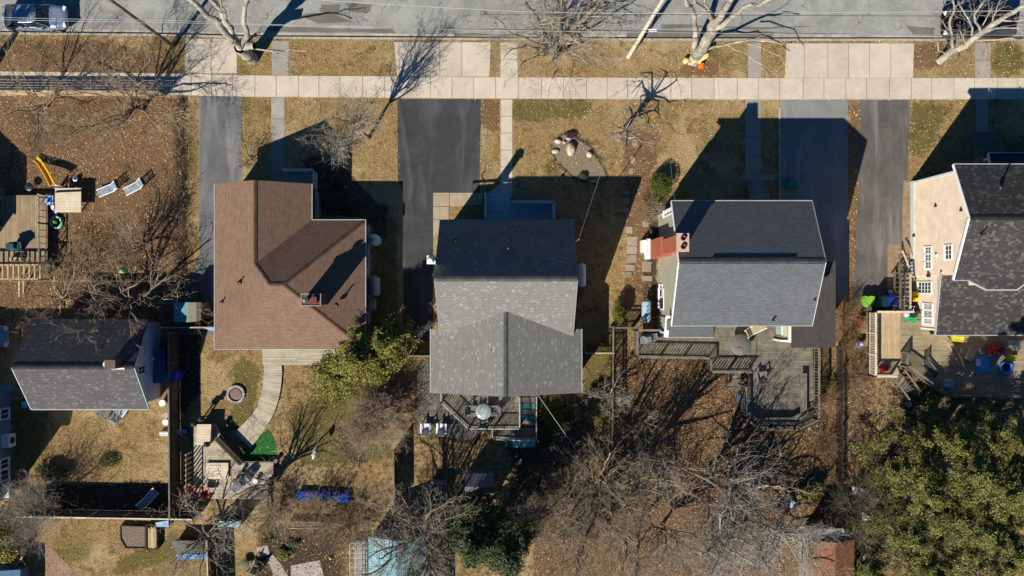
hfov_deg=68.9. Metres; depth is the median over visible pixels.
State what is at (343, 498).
covered tub
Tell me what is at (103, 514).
board fence
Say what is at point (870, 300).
leaf shaped sandbox
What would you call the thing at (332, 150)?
bare shrub
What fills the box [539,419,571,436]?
green shrub
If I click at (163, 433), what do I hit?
sack
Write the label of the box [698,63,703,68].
traffic cone
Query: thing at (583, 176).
round shrub
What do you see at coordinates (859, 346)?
ball
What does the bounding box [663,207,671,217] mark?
window
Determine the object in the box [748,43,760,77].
verge path
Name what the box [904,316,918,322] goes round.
toy cart
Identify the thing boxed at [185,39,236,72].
driveway apron
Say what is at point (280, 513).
bare shrub
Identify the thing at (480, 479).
garden shed
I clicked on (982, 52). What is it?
verge path
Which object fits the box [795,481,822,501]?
golden shrub
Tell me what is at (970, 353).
cushion
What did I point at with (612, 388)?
picket fence
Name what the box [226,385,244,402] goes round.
fire pit
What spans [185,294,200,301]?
wheelie bin
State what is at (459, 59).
driveway apron
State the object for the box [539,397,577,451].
service cable
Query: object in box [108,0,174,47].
utility pole
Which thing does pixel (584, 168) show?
gravel bed
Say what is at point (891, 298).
wheelie bin
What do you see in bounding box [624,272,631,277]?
stepping stone
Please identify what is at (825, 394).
bare shrub
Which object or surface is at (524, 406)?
deck
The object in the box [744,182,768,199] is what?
entry stoop
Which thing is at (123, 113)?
bare tree
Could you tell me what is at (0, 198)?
window
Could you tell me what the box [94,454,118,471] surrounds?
shrub
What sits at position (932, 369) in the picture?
folding lounger
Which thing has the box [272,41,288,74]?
verge path
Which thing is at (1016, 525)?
evergreen tree
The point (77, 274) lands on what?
bare shrub
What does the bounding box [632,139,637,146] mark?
stepping stone
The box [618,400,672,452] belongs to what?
fruit tree
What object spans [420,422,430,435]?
garden chair
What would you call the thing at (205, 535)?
bare tree
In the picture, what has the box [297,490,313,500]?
covered tub
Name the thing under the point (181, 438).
hand cart
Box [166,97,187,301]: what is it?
hedge
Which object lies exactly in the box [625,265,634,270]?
stepping stone
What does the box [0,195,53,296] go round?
timber deck
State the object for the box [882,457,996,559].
evergreen tree
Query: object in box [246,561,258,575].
garden chair
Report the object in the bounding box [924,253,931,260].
window
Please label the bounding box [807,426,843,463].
bare shrub
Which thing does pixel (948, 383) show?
crate
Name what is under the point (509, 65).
verge path
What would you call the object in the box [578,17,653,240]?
service cable
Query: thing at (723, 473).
bare tree
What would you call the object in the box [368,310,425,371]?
evergreen tree
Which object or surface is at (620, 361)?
fallen leaves
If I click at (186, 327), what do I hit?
board fence
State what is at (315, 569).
garden paving
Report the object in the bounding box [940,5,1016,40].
parked suv
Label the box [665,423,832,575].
bare tree
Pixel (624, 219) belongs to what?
stepping stone
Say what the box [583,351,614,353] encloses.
picket fence
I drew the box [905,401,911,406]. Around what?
pot
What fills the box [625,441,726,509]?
bare tree
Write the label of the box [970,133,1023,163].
street porch
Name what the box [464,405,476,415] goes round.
dining chair
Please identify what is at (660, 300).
window
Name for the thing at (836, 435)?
picket fence
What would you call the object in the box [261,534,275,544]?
shrub
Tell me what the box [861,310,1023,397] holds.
wooden deck
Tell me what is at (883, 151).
driveway
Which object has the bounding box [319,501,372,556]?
bare shrub
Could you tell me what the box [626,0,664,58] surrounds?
utility pole
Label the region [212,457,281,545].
bare tree
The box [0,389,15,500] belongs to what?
blue sided house
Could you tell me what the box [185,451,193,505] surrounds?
slatted screen
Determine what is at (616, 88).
sidewalk
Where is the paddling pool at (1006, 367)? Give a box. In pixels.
[999,360,1013,374]
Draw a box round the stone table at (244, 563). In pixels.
[240,559,248,568]
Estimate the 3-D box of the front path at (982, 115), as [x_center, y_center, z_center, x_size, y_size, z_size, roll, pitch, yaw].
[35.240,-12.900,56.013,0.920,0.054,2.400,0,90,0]
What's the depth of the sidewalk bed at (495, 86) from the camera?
55.99 m
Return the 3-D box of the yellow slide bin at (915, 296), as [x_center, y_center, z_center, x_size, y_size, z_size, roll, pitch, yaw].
[29.800,0.640,55.468,0.740,1.065,0.729,0,90,0]
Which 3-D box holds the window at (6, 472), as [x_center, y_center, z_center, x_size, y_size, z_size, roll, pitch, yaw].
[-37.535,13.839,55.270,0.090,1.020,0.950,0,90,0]
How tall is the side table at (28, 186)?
0.506 m
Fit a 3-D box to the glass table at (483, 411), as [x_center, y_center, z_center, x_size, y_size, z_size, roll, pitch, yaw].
[-2.084,9.005,54.689,1.150,0.727,1.150,0,90,0]
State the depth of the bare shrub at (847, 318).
55.09 m
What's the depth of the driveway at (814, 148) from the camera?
55.99 m
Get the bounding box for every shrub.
[0,522,24,563]
[4,102,71,161]
[34,463,67,481]
[47,233,111,302]
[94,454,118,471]
[219,140,263,172]
[243,476,298,543]
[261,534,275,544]
[277,548,292,560]
[285,539,299,547]
[287,488,344,544]
[306,123,357,167]
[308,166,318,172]
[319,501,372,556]
[336,381,416,460]
[377,204,388,215]
[539,394,565,428]
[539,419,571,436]
[564,131,577,136]
[578,174,586,179]
[612,298,628,324]
[633,195,664,232]
[648,172,672,196]
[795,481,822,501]
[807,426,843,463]
[815,380,845,414]
[815,444,913,569]
[821,377,835,393]
[835,353,874,396]
[836,293,868,335]
[836,326,867,359]
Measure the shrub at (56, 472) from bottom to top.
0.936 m
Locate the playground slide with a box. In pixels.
[33,156,64,186]
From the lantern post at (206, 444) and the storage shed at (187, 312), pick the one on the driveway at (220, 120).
the storage shed at (187, 312)
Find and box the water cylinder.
[368,234,381,245]
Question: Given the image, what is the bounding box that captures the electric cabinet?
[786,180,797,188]
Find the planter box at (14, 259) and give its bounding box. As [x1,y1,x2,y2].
[9,257,23,260]
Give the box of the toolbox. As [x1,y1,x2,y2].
[180,429,186,433]
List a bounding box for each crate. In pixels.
[943,380,953,387]
[951,336,963,341]
[1006,355,1016,360]
[1008,340,1019,346]
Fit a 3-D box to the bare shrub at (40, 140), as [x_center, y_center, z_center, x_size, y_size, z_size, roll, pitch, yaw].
[-35.037,-11.421,54.825,4.887,2.381,4.858,0,90,0]
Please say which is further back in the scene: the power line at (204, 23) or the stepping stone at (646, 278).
the stepping stone at (646, 278)
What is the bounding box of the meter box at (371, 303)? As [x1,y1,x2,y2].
[368,298,375,309]
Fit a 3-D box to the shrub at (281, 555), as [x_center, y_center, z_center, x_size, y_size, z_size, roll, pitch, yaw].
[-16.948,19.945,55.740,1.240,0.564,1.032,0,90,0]
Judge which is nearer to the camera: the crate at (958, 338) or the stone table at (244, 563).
the crate at (958, 338)
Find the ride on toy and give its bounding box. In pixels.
[986,345,1007,354]
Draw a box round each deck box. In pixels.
[505,438,511,445]
[512,438,533,446]
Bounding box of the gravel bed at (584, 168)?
[552,135,605,180]
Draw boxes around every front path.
[271,97,284,181]
[484,99,511,197]
[742,100,775,185]
[976,100,987,131]
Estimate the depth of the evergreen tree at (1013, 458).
52.44 m
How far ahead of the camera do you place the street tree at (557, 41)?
51.61 m
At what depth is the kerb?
55.98 m
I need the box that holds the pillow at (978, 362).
[976,359,980,365]
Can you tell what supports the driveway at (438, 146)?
on the ground at (292, 449)
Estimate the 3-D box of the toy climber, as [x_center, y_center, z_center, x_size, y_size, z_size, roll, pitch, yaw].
[-34.463,-6.219,55.525,1.064,0.950,1.472,0,90,0]
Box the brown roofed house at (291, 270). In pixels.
[214,180,369,349]
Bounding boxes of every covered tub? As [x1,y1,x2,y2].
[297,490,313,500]
[316,491,331,501]
[334,492,349,502]
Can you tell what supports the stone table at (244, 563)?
on the ground at (292, 449)
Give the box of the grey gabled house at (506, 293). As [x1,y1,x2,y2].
[427,219,581,396]
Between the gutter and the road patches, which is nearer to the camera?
the road patches
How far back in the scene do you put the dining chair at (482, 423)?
54.63 m
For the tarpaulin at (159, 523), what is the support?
on the ground at (292, 449)
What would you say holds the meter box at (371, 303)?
on the ground at (292, 449)
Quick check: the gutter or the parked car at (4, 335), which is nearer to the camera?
the parked car at (4, 335)
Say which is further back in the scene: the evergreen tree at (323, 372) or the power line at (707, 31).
the evergreen tree at (323, 372)
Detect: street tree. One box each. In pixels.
[181,0,298,80]
[454,0,648,127]
[683,0,790,76]
[914,0,1023,90]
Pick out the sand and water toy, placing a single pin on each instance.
(55, 221)
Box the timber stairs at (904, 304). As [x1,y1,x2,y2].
[885,251,911,310]
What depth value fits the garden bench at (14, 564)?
55.48 m
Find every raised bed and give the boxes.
[120,524,145,548]
[288,520,327,528]
[430,479,447,499]
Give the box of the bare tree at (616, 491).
[513,426,691,575]
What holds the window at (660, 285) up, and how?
in the sage sided house at (743, 263)
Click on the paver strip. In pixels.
(894, 250)
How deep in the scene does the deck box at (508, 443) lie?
55.50 m
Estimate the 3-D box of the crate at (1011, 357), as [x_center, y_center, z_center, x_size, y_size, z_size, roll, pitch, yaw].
[36.559,5.128,54.640,0.600,0.320,0.450,3,90,0]
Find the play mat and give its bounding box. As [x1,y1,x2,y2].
[973,355,990,372]
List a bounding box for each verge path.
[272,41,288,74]
[501,42,517,76]
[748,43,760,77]
[975,43,989,77]
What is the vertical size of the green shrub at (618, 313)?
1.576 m
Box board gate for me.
[407,354,429,356]
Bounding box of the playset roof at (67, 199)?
[53,187,82,211]
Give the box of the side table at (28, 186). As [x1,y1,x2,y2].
[25,183,34,190]
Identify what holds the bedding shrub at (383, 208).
on the ground at (292, 449)
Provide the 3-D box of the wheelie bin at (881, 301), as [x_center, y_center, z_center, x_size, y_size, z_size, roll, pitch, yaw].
[27.360,0.982,55.458,0.811,1.085,0.887,0,90,0]
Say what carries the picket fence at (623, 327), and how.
on the ground at (292, 449)
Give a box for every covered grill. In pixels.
[5,241,23,250]
[638,333,658,344]
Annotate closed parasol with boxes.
[311,432,321,458]
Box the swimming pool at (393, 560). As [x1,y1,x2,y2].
[369,528,428,575]
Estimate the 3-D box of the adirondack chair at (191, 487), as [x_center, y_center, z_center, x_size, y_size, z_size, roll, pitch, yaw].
[-23.863,14.919,55.064,0.770,1.000,0.876,35,90,0]
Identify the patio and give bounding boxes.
[417,359,478,439]
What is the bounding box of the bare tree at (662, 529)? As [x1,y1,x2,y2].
[595,458,769,575]
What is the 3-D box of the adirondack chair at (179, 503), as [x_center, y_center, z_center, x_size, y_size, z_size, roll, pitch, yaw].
[-24.520,15.860,55.414,0.876,1.000,0.770,-30,90,0]
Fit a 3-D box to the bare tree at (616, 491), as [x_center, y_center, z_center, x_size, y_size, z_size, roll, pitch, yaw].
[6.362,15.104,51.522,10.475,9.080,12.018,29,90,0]
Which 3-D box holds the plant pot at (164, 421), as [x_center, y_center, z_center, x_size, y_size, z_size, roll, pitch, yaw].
[-25.800,10.000,55.795,0.475,0.410,0.475,0,90,0]
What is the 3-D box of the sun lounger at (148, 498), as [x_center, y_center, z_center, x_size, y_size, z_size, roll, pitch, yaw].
[-27.109,15.717,55.607,0.650,0.792,1.686,42,90,0]
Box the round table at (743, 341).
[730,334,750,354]
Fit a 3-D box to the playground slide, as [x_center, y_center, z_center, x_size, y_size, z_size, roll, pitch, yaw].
[-34.615,-8.642,55.362,0.557,1.276,3.056,-42,90,0]
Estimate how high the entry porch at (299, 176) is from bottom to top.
1.410 m
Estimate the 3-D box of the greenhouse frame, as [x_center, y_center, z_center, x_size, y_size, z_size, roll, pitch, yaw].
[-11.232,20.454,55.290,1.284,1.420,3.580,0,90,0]
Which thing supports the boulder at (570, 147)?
on the gravel bed at (584, 168)
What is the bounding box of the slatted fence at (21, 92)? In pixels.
[0,90,166,96]
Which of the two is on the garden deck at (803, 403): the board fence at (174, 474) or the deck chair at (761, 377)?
the deck chair at (761, 377)
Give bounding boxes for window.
[0,198,0,227]
[0,407,9,420]
[0,456,9,470]
[0,468,9,482]
[137,364,146,374]
[658,288,663,309]
[659,284,662,297]
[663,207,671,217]
[773,326,781,336]
[917,281,931,293]
[922,303,932,309]
[922,310,932,317]
[922,317,932,324]
[924,246,931,253]
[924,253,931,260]
[924,261,931,269]
[943,244,952,260]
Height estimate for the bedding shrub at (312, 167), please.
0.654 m
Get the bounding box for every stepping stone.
[622,217,627,222]
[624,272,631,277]
[625,226,632,232]
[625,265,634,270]
[626,246,636,253]
[626,255,636,262]
[627,237,636,245]
[630,156,634,163]
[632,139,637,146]
[642,261,650,271]
[642,276,651,280]
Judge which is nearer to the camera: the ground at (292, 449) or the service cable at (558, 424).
the service cable at (558, 424)
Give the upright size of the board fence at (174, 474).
1.920 m
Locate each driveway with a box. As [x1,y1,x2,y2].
[176,96,241,334]
[397,99,480,340]
[781,100,847,303]
[853,100,912,312]
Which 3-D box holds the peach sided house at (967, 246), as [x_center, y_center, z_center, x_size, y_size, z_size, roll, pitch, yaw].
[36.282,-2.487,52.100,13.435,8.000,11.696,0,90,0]
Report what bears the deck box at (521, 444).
on the ground at (292, 449)
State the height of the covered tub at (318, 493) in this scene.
0.473 m
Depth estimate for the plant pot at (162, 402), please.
55.59 m
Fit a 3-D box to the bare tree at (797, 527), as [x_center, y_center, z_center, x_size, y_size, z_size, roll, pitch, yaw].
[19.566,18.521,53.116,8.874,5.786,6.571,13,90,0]
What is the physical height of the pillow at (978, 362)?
0.120 m
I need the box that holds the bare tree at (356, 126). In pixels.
[293,77,396,169]
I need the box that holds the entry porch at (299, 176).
[282,168,317,191]
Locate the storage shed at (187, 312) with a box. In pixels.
[174,302,209,321]
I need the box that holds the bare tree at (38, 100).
[0,19,91,160]
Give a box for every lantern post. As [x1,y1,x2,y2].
[190,421,200,425]
[198,415,208,420]
[204,441,212,446]
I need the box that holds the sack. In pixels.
[159,431,167,435]
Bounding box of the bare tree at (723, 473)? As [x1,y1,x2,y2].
[664,422,795,543]
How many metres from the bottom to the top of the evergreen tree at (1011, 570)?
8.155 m
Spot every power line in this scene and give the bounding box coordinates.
[0,17,895,34]
[0,19,372,26]
[323,0,1023,13]
[403,28,1023,36]
[480,14,849,15]
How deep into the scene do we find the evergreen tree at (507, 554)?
49.43 m
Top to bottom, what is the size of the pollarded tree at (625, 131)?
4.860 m
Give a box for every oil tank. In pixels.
[369,276,379,296]
[578,263,585,286]
[641,300,650,322]
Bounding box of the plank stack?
[146,523,160,549]
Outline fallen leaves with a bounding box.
[0,97,873,575]
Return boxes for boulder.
[566,142,574,155]
[586,151,591,157]
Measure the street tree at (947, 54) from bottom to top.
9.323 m
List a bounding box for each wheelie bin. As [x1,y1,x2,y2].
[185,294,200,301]
[873,295,887,306]
[888,295,897,306]
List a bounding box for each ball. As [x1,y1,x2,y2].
[788,500,795,507]
[856,340,863,347]
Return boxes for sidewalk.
[0,71,1023,99]
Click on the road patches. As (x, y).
(324, 17)
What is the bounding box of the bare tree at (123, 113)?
[25,31,202,161]
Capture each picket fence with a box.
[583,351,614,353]
[608,326,613,512]
[613,326,634,328]
[835,347,843,497]
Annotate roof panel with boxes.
[218,516,245,526]
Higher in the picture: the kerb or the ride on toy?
the kerb
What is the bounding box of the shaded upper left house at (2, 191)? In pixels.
[0,188,4,227]
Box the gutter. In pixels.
[0,29,1023,38]
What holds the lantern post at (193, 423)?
on the ground at (292, 449)
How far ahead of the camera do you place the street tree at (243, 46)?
51.38 m
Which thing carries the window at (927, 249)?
in the peach sided house at (967, 246)
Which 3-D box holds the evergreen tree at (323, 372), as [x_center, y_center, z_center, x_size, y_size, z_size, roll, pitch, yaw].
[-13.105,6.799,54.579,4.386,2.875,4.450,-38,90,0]
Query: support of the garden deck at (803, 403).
on the ground at (292, 449)
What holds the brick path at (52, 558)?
on the ground at (292, 449)
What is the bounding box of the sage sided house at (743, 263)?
[640,200,835,347]
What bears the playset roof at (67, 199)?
on the ground at (292, 449)
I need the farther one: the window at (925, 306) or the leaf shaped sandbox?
the leaf shaped sandbox
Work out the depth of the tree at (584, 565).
52.33 m
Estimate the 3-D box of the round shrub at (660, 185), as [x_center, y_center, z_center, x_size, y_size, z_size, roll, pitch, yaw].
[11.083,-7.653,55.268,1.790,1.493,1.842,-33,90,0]
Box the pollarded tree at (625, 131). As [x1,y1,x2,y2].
[588,102,669,152]
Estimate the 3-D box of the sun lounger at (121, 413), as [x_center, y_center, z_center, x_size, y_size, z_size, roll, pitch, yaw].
[-29.179,9.324,55.607,0.650,0.792,1.686,35,90,0]
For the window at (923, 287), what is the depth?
54.32 m
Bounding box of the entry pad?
[433,193,481,233]
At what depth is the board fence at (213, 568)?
54.72 m
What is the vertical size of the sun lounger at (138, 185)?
0.792 m
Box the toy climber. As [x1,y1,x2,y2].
[37,194,56,214]
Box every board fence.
[16,509,201,519]
[158,326,213,327]
[167,331,180,518]
[206,536,216,575]
[393,448,397,511]
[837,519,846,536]
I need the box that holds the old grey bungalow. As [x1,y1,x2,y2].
[11,319,167,409]
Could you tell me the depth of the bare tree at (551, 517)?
52.15 m
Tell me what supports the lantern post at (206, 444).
on the ground at (292, 449)
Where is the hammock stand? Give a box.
[939,339,964,367]
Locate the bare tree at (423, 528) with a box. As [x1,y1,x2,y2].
[345,458,491,575]
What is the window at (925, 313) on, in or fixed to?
in the peach sided house at (967, 246)
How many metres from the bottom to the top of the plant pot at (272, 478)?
0.810 m
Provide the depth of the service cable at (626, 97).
49.21 m
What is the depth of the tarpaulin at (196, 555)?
55.10 m
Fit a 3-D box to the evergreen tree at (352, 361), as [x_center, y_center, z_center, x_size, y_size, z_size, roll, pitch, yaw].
[-11.244,4.507,52.894,6.427,6.219,6.877,-36,90,0]
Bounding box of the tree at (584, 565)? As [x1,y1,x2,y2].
[523,499,619,575]
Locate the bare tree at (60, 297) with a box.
[0,248,104,335]
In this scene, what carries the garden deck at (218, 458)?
on the ground at (292, 449)
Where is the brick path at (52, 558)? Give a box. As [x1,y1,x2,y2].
[28,542,77,575]
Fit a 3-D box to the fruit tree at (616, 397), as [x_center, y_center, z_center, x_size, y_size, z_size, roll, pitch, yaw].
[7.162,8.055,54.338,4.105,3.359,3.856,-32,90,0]
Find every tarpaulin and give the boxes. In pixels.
[155,520,171,526]
[172,538,218,553]
[176,550,218,559]
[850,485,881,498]
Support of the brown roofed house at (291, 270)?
on the ground at (292, 449)
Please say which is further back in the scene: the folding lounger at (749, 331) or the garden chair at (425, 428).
the garden chair at (425, 428)
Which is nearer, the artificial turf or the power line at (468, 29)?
the power line at (468, 29)
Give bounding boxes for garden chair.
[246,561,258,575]
[249,557,264,574]
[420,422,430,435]
[436,422,446,435]
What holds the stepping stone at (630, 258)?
on the ground at (292, 449)
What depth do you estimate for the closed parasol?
54.61 m
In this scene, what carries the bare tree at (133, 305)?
on the ground at (292, 449)
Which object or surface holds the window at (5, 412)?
in the blue sided house at (7, 439)
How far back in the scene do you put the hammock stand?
54.74 m
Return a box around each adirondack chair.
[175,495,191,509]
[181,481,197,497]
[198,485,211,499]
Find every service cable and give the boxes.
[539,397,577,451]
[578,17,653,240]
[588,21,652,209]
[658,15,674,199]
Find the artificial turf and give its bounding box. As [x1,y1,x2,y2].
[239,429,276,460]
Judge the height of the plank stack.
0.525 m
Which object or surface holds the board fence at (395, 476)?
on the ground at (292, 449)
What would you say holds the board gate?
on the ground at (292, 449)
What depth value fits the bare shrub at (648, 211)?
55.03 m
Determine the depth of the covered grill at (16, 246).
54.70 m
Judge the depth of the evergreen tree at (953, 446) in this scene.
51.54 m
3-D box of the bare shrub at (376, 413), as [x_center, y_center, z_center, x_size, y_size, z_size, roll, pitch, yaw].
[-9.920,9.729,54.121,5.996,3.824,6.344,0,90,0]
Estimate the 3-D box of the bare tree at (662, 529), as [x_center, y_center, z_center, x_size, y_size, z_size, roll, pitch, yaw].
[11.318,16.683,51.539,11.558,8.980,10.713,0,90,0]
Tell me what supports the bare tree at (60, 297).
on the ground at (292, 449)
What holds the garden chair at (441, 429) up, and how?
on the patio
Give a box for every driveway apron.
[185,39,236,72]
[394,42,490,76]
[785,43,913,77]
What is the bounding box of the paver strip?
[888,180,909,278]
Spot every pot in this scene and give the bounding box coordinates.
[159,400,166,405]
[162,419,167,424]
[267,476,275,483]
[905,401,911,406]
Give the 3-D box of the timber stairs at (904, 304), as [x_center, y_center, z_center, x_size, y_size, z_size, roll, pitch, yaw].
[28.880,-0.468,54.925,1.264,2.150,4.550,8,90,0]
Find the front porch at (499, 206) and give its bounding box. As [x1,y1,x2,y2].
[471,181,554,218]
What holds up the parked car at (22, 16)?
on the road
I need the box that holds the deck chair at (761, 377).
[754,370,767,384]
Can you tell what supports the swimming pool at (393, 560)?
on the ground at (292, 449)
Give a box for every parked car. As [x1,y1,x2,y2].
[0,324,9,348]
[2,1,68,32]
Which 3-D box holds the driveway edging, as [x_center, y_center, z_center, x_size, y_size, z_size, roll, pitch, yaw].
[20.060,-9.808,55.985,0.160,0.070,7.584,0,90,0]
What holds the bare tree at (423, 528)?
on the ground at (292, 449)
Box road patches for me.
[266,3,935,37]
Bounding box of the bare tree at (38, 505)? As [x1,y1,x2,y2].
[0,467,91,565]
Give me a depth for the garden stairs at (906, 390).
55.24 m
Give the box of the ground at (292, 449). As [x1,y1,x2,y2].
[0,33,1023,575]
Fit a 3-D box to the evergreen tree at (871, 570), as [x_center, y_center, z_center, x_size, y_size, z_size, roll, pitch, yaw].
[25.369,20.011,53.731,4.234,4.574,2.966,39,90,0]
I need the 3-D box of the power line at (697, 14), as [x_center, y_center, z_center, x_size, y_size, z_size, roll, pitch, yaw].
[16.114,-17.552,48.050,36.344,0.130,0.062,0,90,0]
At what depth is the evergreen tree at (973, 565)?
51.86 m
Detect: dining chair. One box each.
[95,410,110,419]
[106,410,118,419]
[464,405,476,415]
[478,395,487,404]
[478,418,487,431]
[489,405,500,415]
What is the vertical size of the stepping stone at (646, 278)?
0.083 m
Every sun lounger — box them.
[96,180,116,197]
[108,410,127,425]
[122,177,143,195]
[135,488,158,511]
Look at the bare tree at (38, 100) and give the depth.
53.38 m
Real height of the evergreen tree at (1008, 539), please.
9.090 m
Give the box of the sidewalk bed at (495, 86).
[60,72,974,98]
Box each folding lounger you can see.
[745,326,766,338]
[922,356,939,378]
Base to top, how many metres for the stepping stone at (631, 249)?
0.075 m
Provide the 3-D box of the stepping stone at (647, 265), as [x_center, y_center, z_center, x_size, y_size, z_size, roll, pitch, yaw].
[10.080,-1.600,55.996,0.720,0.068,0.800,0,90,0]
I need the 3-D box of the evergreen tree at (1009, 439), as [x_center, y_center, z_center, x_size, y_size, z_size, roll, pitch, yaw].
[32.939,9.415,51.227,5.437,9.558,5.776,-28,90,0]
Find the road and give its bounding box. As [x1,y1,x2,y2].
[0,0,1023,34]
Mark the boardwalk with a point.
(250, 430)
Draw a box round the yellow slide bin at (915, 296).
[906,292,919,301]
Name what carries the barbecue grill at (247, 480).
on the garden deck at (218, 458)
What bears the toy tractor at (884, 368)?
on the wooden deck at (888, 338)
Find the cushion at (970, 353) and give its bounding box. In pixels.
[964,347,977,361]
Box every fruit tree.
[580,364,641,422]
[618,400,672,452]
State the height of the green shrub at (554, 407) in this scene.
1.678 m
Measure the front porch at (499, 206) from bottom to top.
1.653 m
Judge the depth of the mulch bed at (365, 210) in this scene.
55.99 m
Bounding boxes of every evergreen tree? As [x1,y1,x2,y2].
[301,350,367,409]
[323,315,406,407]
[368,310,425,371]
[438,489,508,570]
[486,495,546,575]
[848,435,953,517]
[849,499,933,554]
[849,550,888,575]
[863,535,947,575]
[876,425,1023,513]
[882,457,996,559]
[885,402,976,461]
[923,390,1023,464]
[926,531,1009,575]
[927,487,1023,570]
[939,457,1023,535]
[963,411,1023,483]
[973,523,1023,575]
[974,467,1023,534]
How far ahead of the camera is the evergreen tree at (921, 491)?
50.87 m
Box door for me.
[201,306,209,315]
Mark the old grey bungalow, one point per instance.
(63, 372)
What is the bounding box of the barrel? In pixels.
[172,369,183,381]
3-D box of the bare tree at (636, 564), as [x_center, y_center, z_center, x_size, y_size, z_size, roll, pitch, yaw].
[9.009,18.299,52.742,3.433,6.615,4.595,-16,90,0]
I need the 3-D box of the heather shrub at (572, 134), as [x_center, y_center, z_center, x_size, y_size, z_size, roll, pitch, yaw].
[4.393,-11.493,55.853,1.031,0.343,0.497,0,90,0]
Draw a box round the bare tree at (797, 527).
[731,498,855,575]
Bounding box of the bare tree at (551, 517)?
[491,445,639,575]
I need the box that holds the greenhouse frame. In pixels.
[350,537,368,575]
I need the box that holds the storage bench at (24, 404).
[21,401,29,407]
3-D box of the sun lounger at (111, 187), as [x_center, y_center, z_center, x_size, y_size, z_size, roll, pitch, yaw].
[-30.105,-7.359,55.607,1.686,0.792,0.650,-22,90,0]
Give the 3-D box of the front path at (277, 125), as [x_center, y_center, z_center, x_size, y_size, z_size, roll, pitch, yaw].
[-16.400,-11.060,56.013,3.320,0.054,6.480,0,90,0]
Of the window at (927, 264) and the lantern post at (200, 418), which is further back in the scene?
the lantern post at (200, 418)
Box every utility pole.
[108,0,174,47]
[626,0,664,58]
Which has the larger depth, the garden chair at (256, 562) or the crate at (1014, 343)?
the garden chair at (256, 562)
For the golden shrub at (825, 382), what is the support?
on the ground at (292, 449)
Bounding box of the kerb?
[0,32,1023,40]
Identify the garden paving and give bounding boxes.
[256,545,323,575]
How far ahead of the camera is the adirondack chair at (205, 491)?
55.03 m
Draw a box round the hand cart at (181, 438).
[177,434,186,443]
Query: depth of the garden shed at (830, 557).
53.54 m
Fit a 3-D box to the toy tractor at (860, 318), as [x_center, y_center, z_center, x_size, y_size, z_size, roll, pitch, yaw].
[26.051,2.411,55.684,0.460,0.631,0.822,21,90,0]
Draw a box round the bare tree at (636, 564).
[617,520,664,575]
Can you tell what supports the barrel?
on the ground at (292, 449)
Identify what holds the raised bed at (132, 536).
on the ground at (292, 449)
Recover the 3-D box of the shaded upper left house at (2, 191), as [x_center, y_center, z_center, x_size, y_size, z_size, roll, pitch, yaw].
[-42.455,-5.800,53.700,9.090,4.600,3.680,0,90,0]
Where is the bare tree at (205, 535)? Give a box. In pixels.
[146,487,250,575]
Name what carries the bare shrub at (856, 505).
on the ground at (292, 449)
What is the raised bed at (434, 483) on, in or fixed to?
on the ground at (292, 449)
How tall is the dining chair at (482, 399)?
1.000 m
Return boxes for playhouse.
[0,565,29,575]
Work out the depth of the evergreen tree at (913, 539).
51.64 m
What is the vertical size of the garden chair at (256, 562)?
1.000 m
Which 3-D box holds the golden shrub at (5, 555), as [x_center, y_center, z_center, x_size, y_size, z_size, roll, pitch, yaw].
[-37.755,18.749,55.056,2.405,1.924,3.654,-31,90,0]
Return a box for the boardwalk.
[234,350,336,447]
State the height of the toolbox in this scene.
0.300 m
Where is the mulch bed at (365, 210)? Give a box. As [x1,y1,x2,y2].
[300,155,387,238]
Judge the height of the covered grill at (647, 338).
1.050 m
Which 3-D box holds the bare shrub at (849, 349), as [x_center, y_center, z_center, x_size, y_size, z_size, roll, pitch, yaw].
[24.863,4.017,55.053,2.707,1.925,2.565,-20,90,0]
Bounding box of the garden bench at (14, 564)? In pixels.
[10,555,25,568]
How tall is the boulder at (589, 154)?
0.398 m
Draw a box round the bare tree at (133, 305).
[44,220,213,361]
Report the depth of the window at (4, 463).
55.32 m
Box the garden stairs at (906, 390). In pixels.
[888,368,919,400]
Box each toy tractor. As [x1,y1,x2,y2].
[856,315,864,325]
[878,365,891,372]
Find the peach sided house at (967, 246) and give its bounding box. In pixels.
[910,164,1023,335]
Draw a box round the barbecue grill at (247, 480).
[230,475,249,492]
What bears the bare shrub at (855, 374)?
on the ground at (292, 449)
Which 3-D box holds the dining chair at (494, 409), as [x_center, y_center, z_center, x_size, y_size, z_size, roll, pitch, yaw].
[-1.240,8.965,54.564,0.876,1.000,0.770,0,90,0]
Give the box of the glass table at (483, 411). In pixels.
[475,404,490,419]
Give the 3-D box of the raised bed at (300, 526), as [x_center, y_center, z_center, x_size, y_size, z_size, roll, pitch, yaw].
[-15.236,17.657,55.775,2.917,0.450,0.536,0,90,0]
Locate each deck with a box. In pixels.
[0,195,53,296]
[193,423,275,498]
[440,393,536,441]
[631,326,819,430]
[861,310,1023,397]
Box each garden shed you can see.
[465,469,493,496]
[799,528,853,575]
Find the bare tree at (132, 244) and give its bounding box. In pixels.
[82,202,166,283]
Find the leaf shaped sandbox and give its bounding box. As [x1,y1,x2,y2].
[860,296,874,307]
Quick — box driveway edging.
[778,107,780,199]
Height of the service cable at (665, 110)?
1.713 m
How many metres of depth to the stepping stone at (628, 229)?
55.95 m
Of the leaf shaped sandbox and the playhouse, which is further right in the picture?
the leaf shaped sandbox
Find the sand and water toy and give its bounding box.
[49,215,62,228]

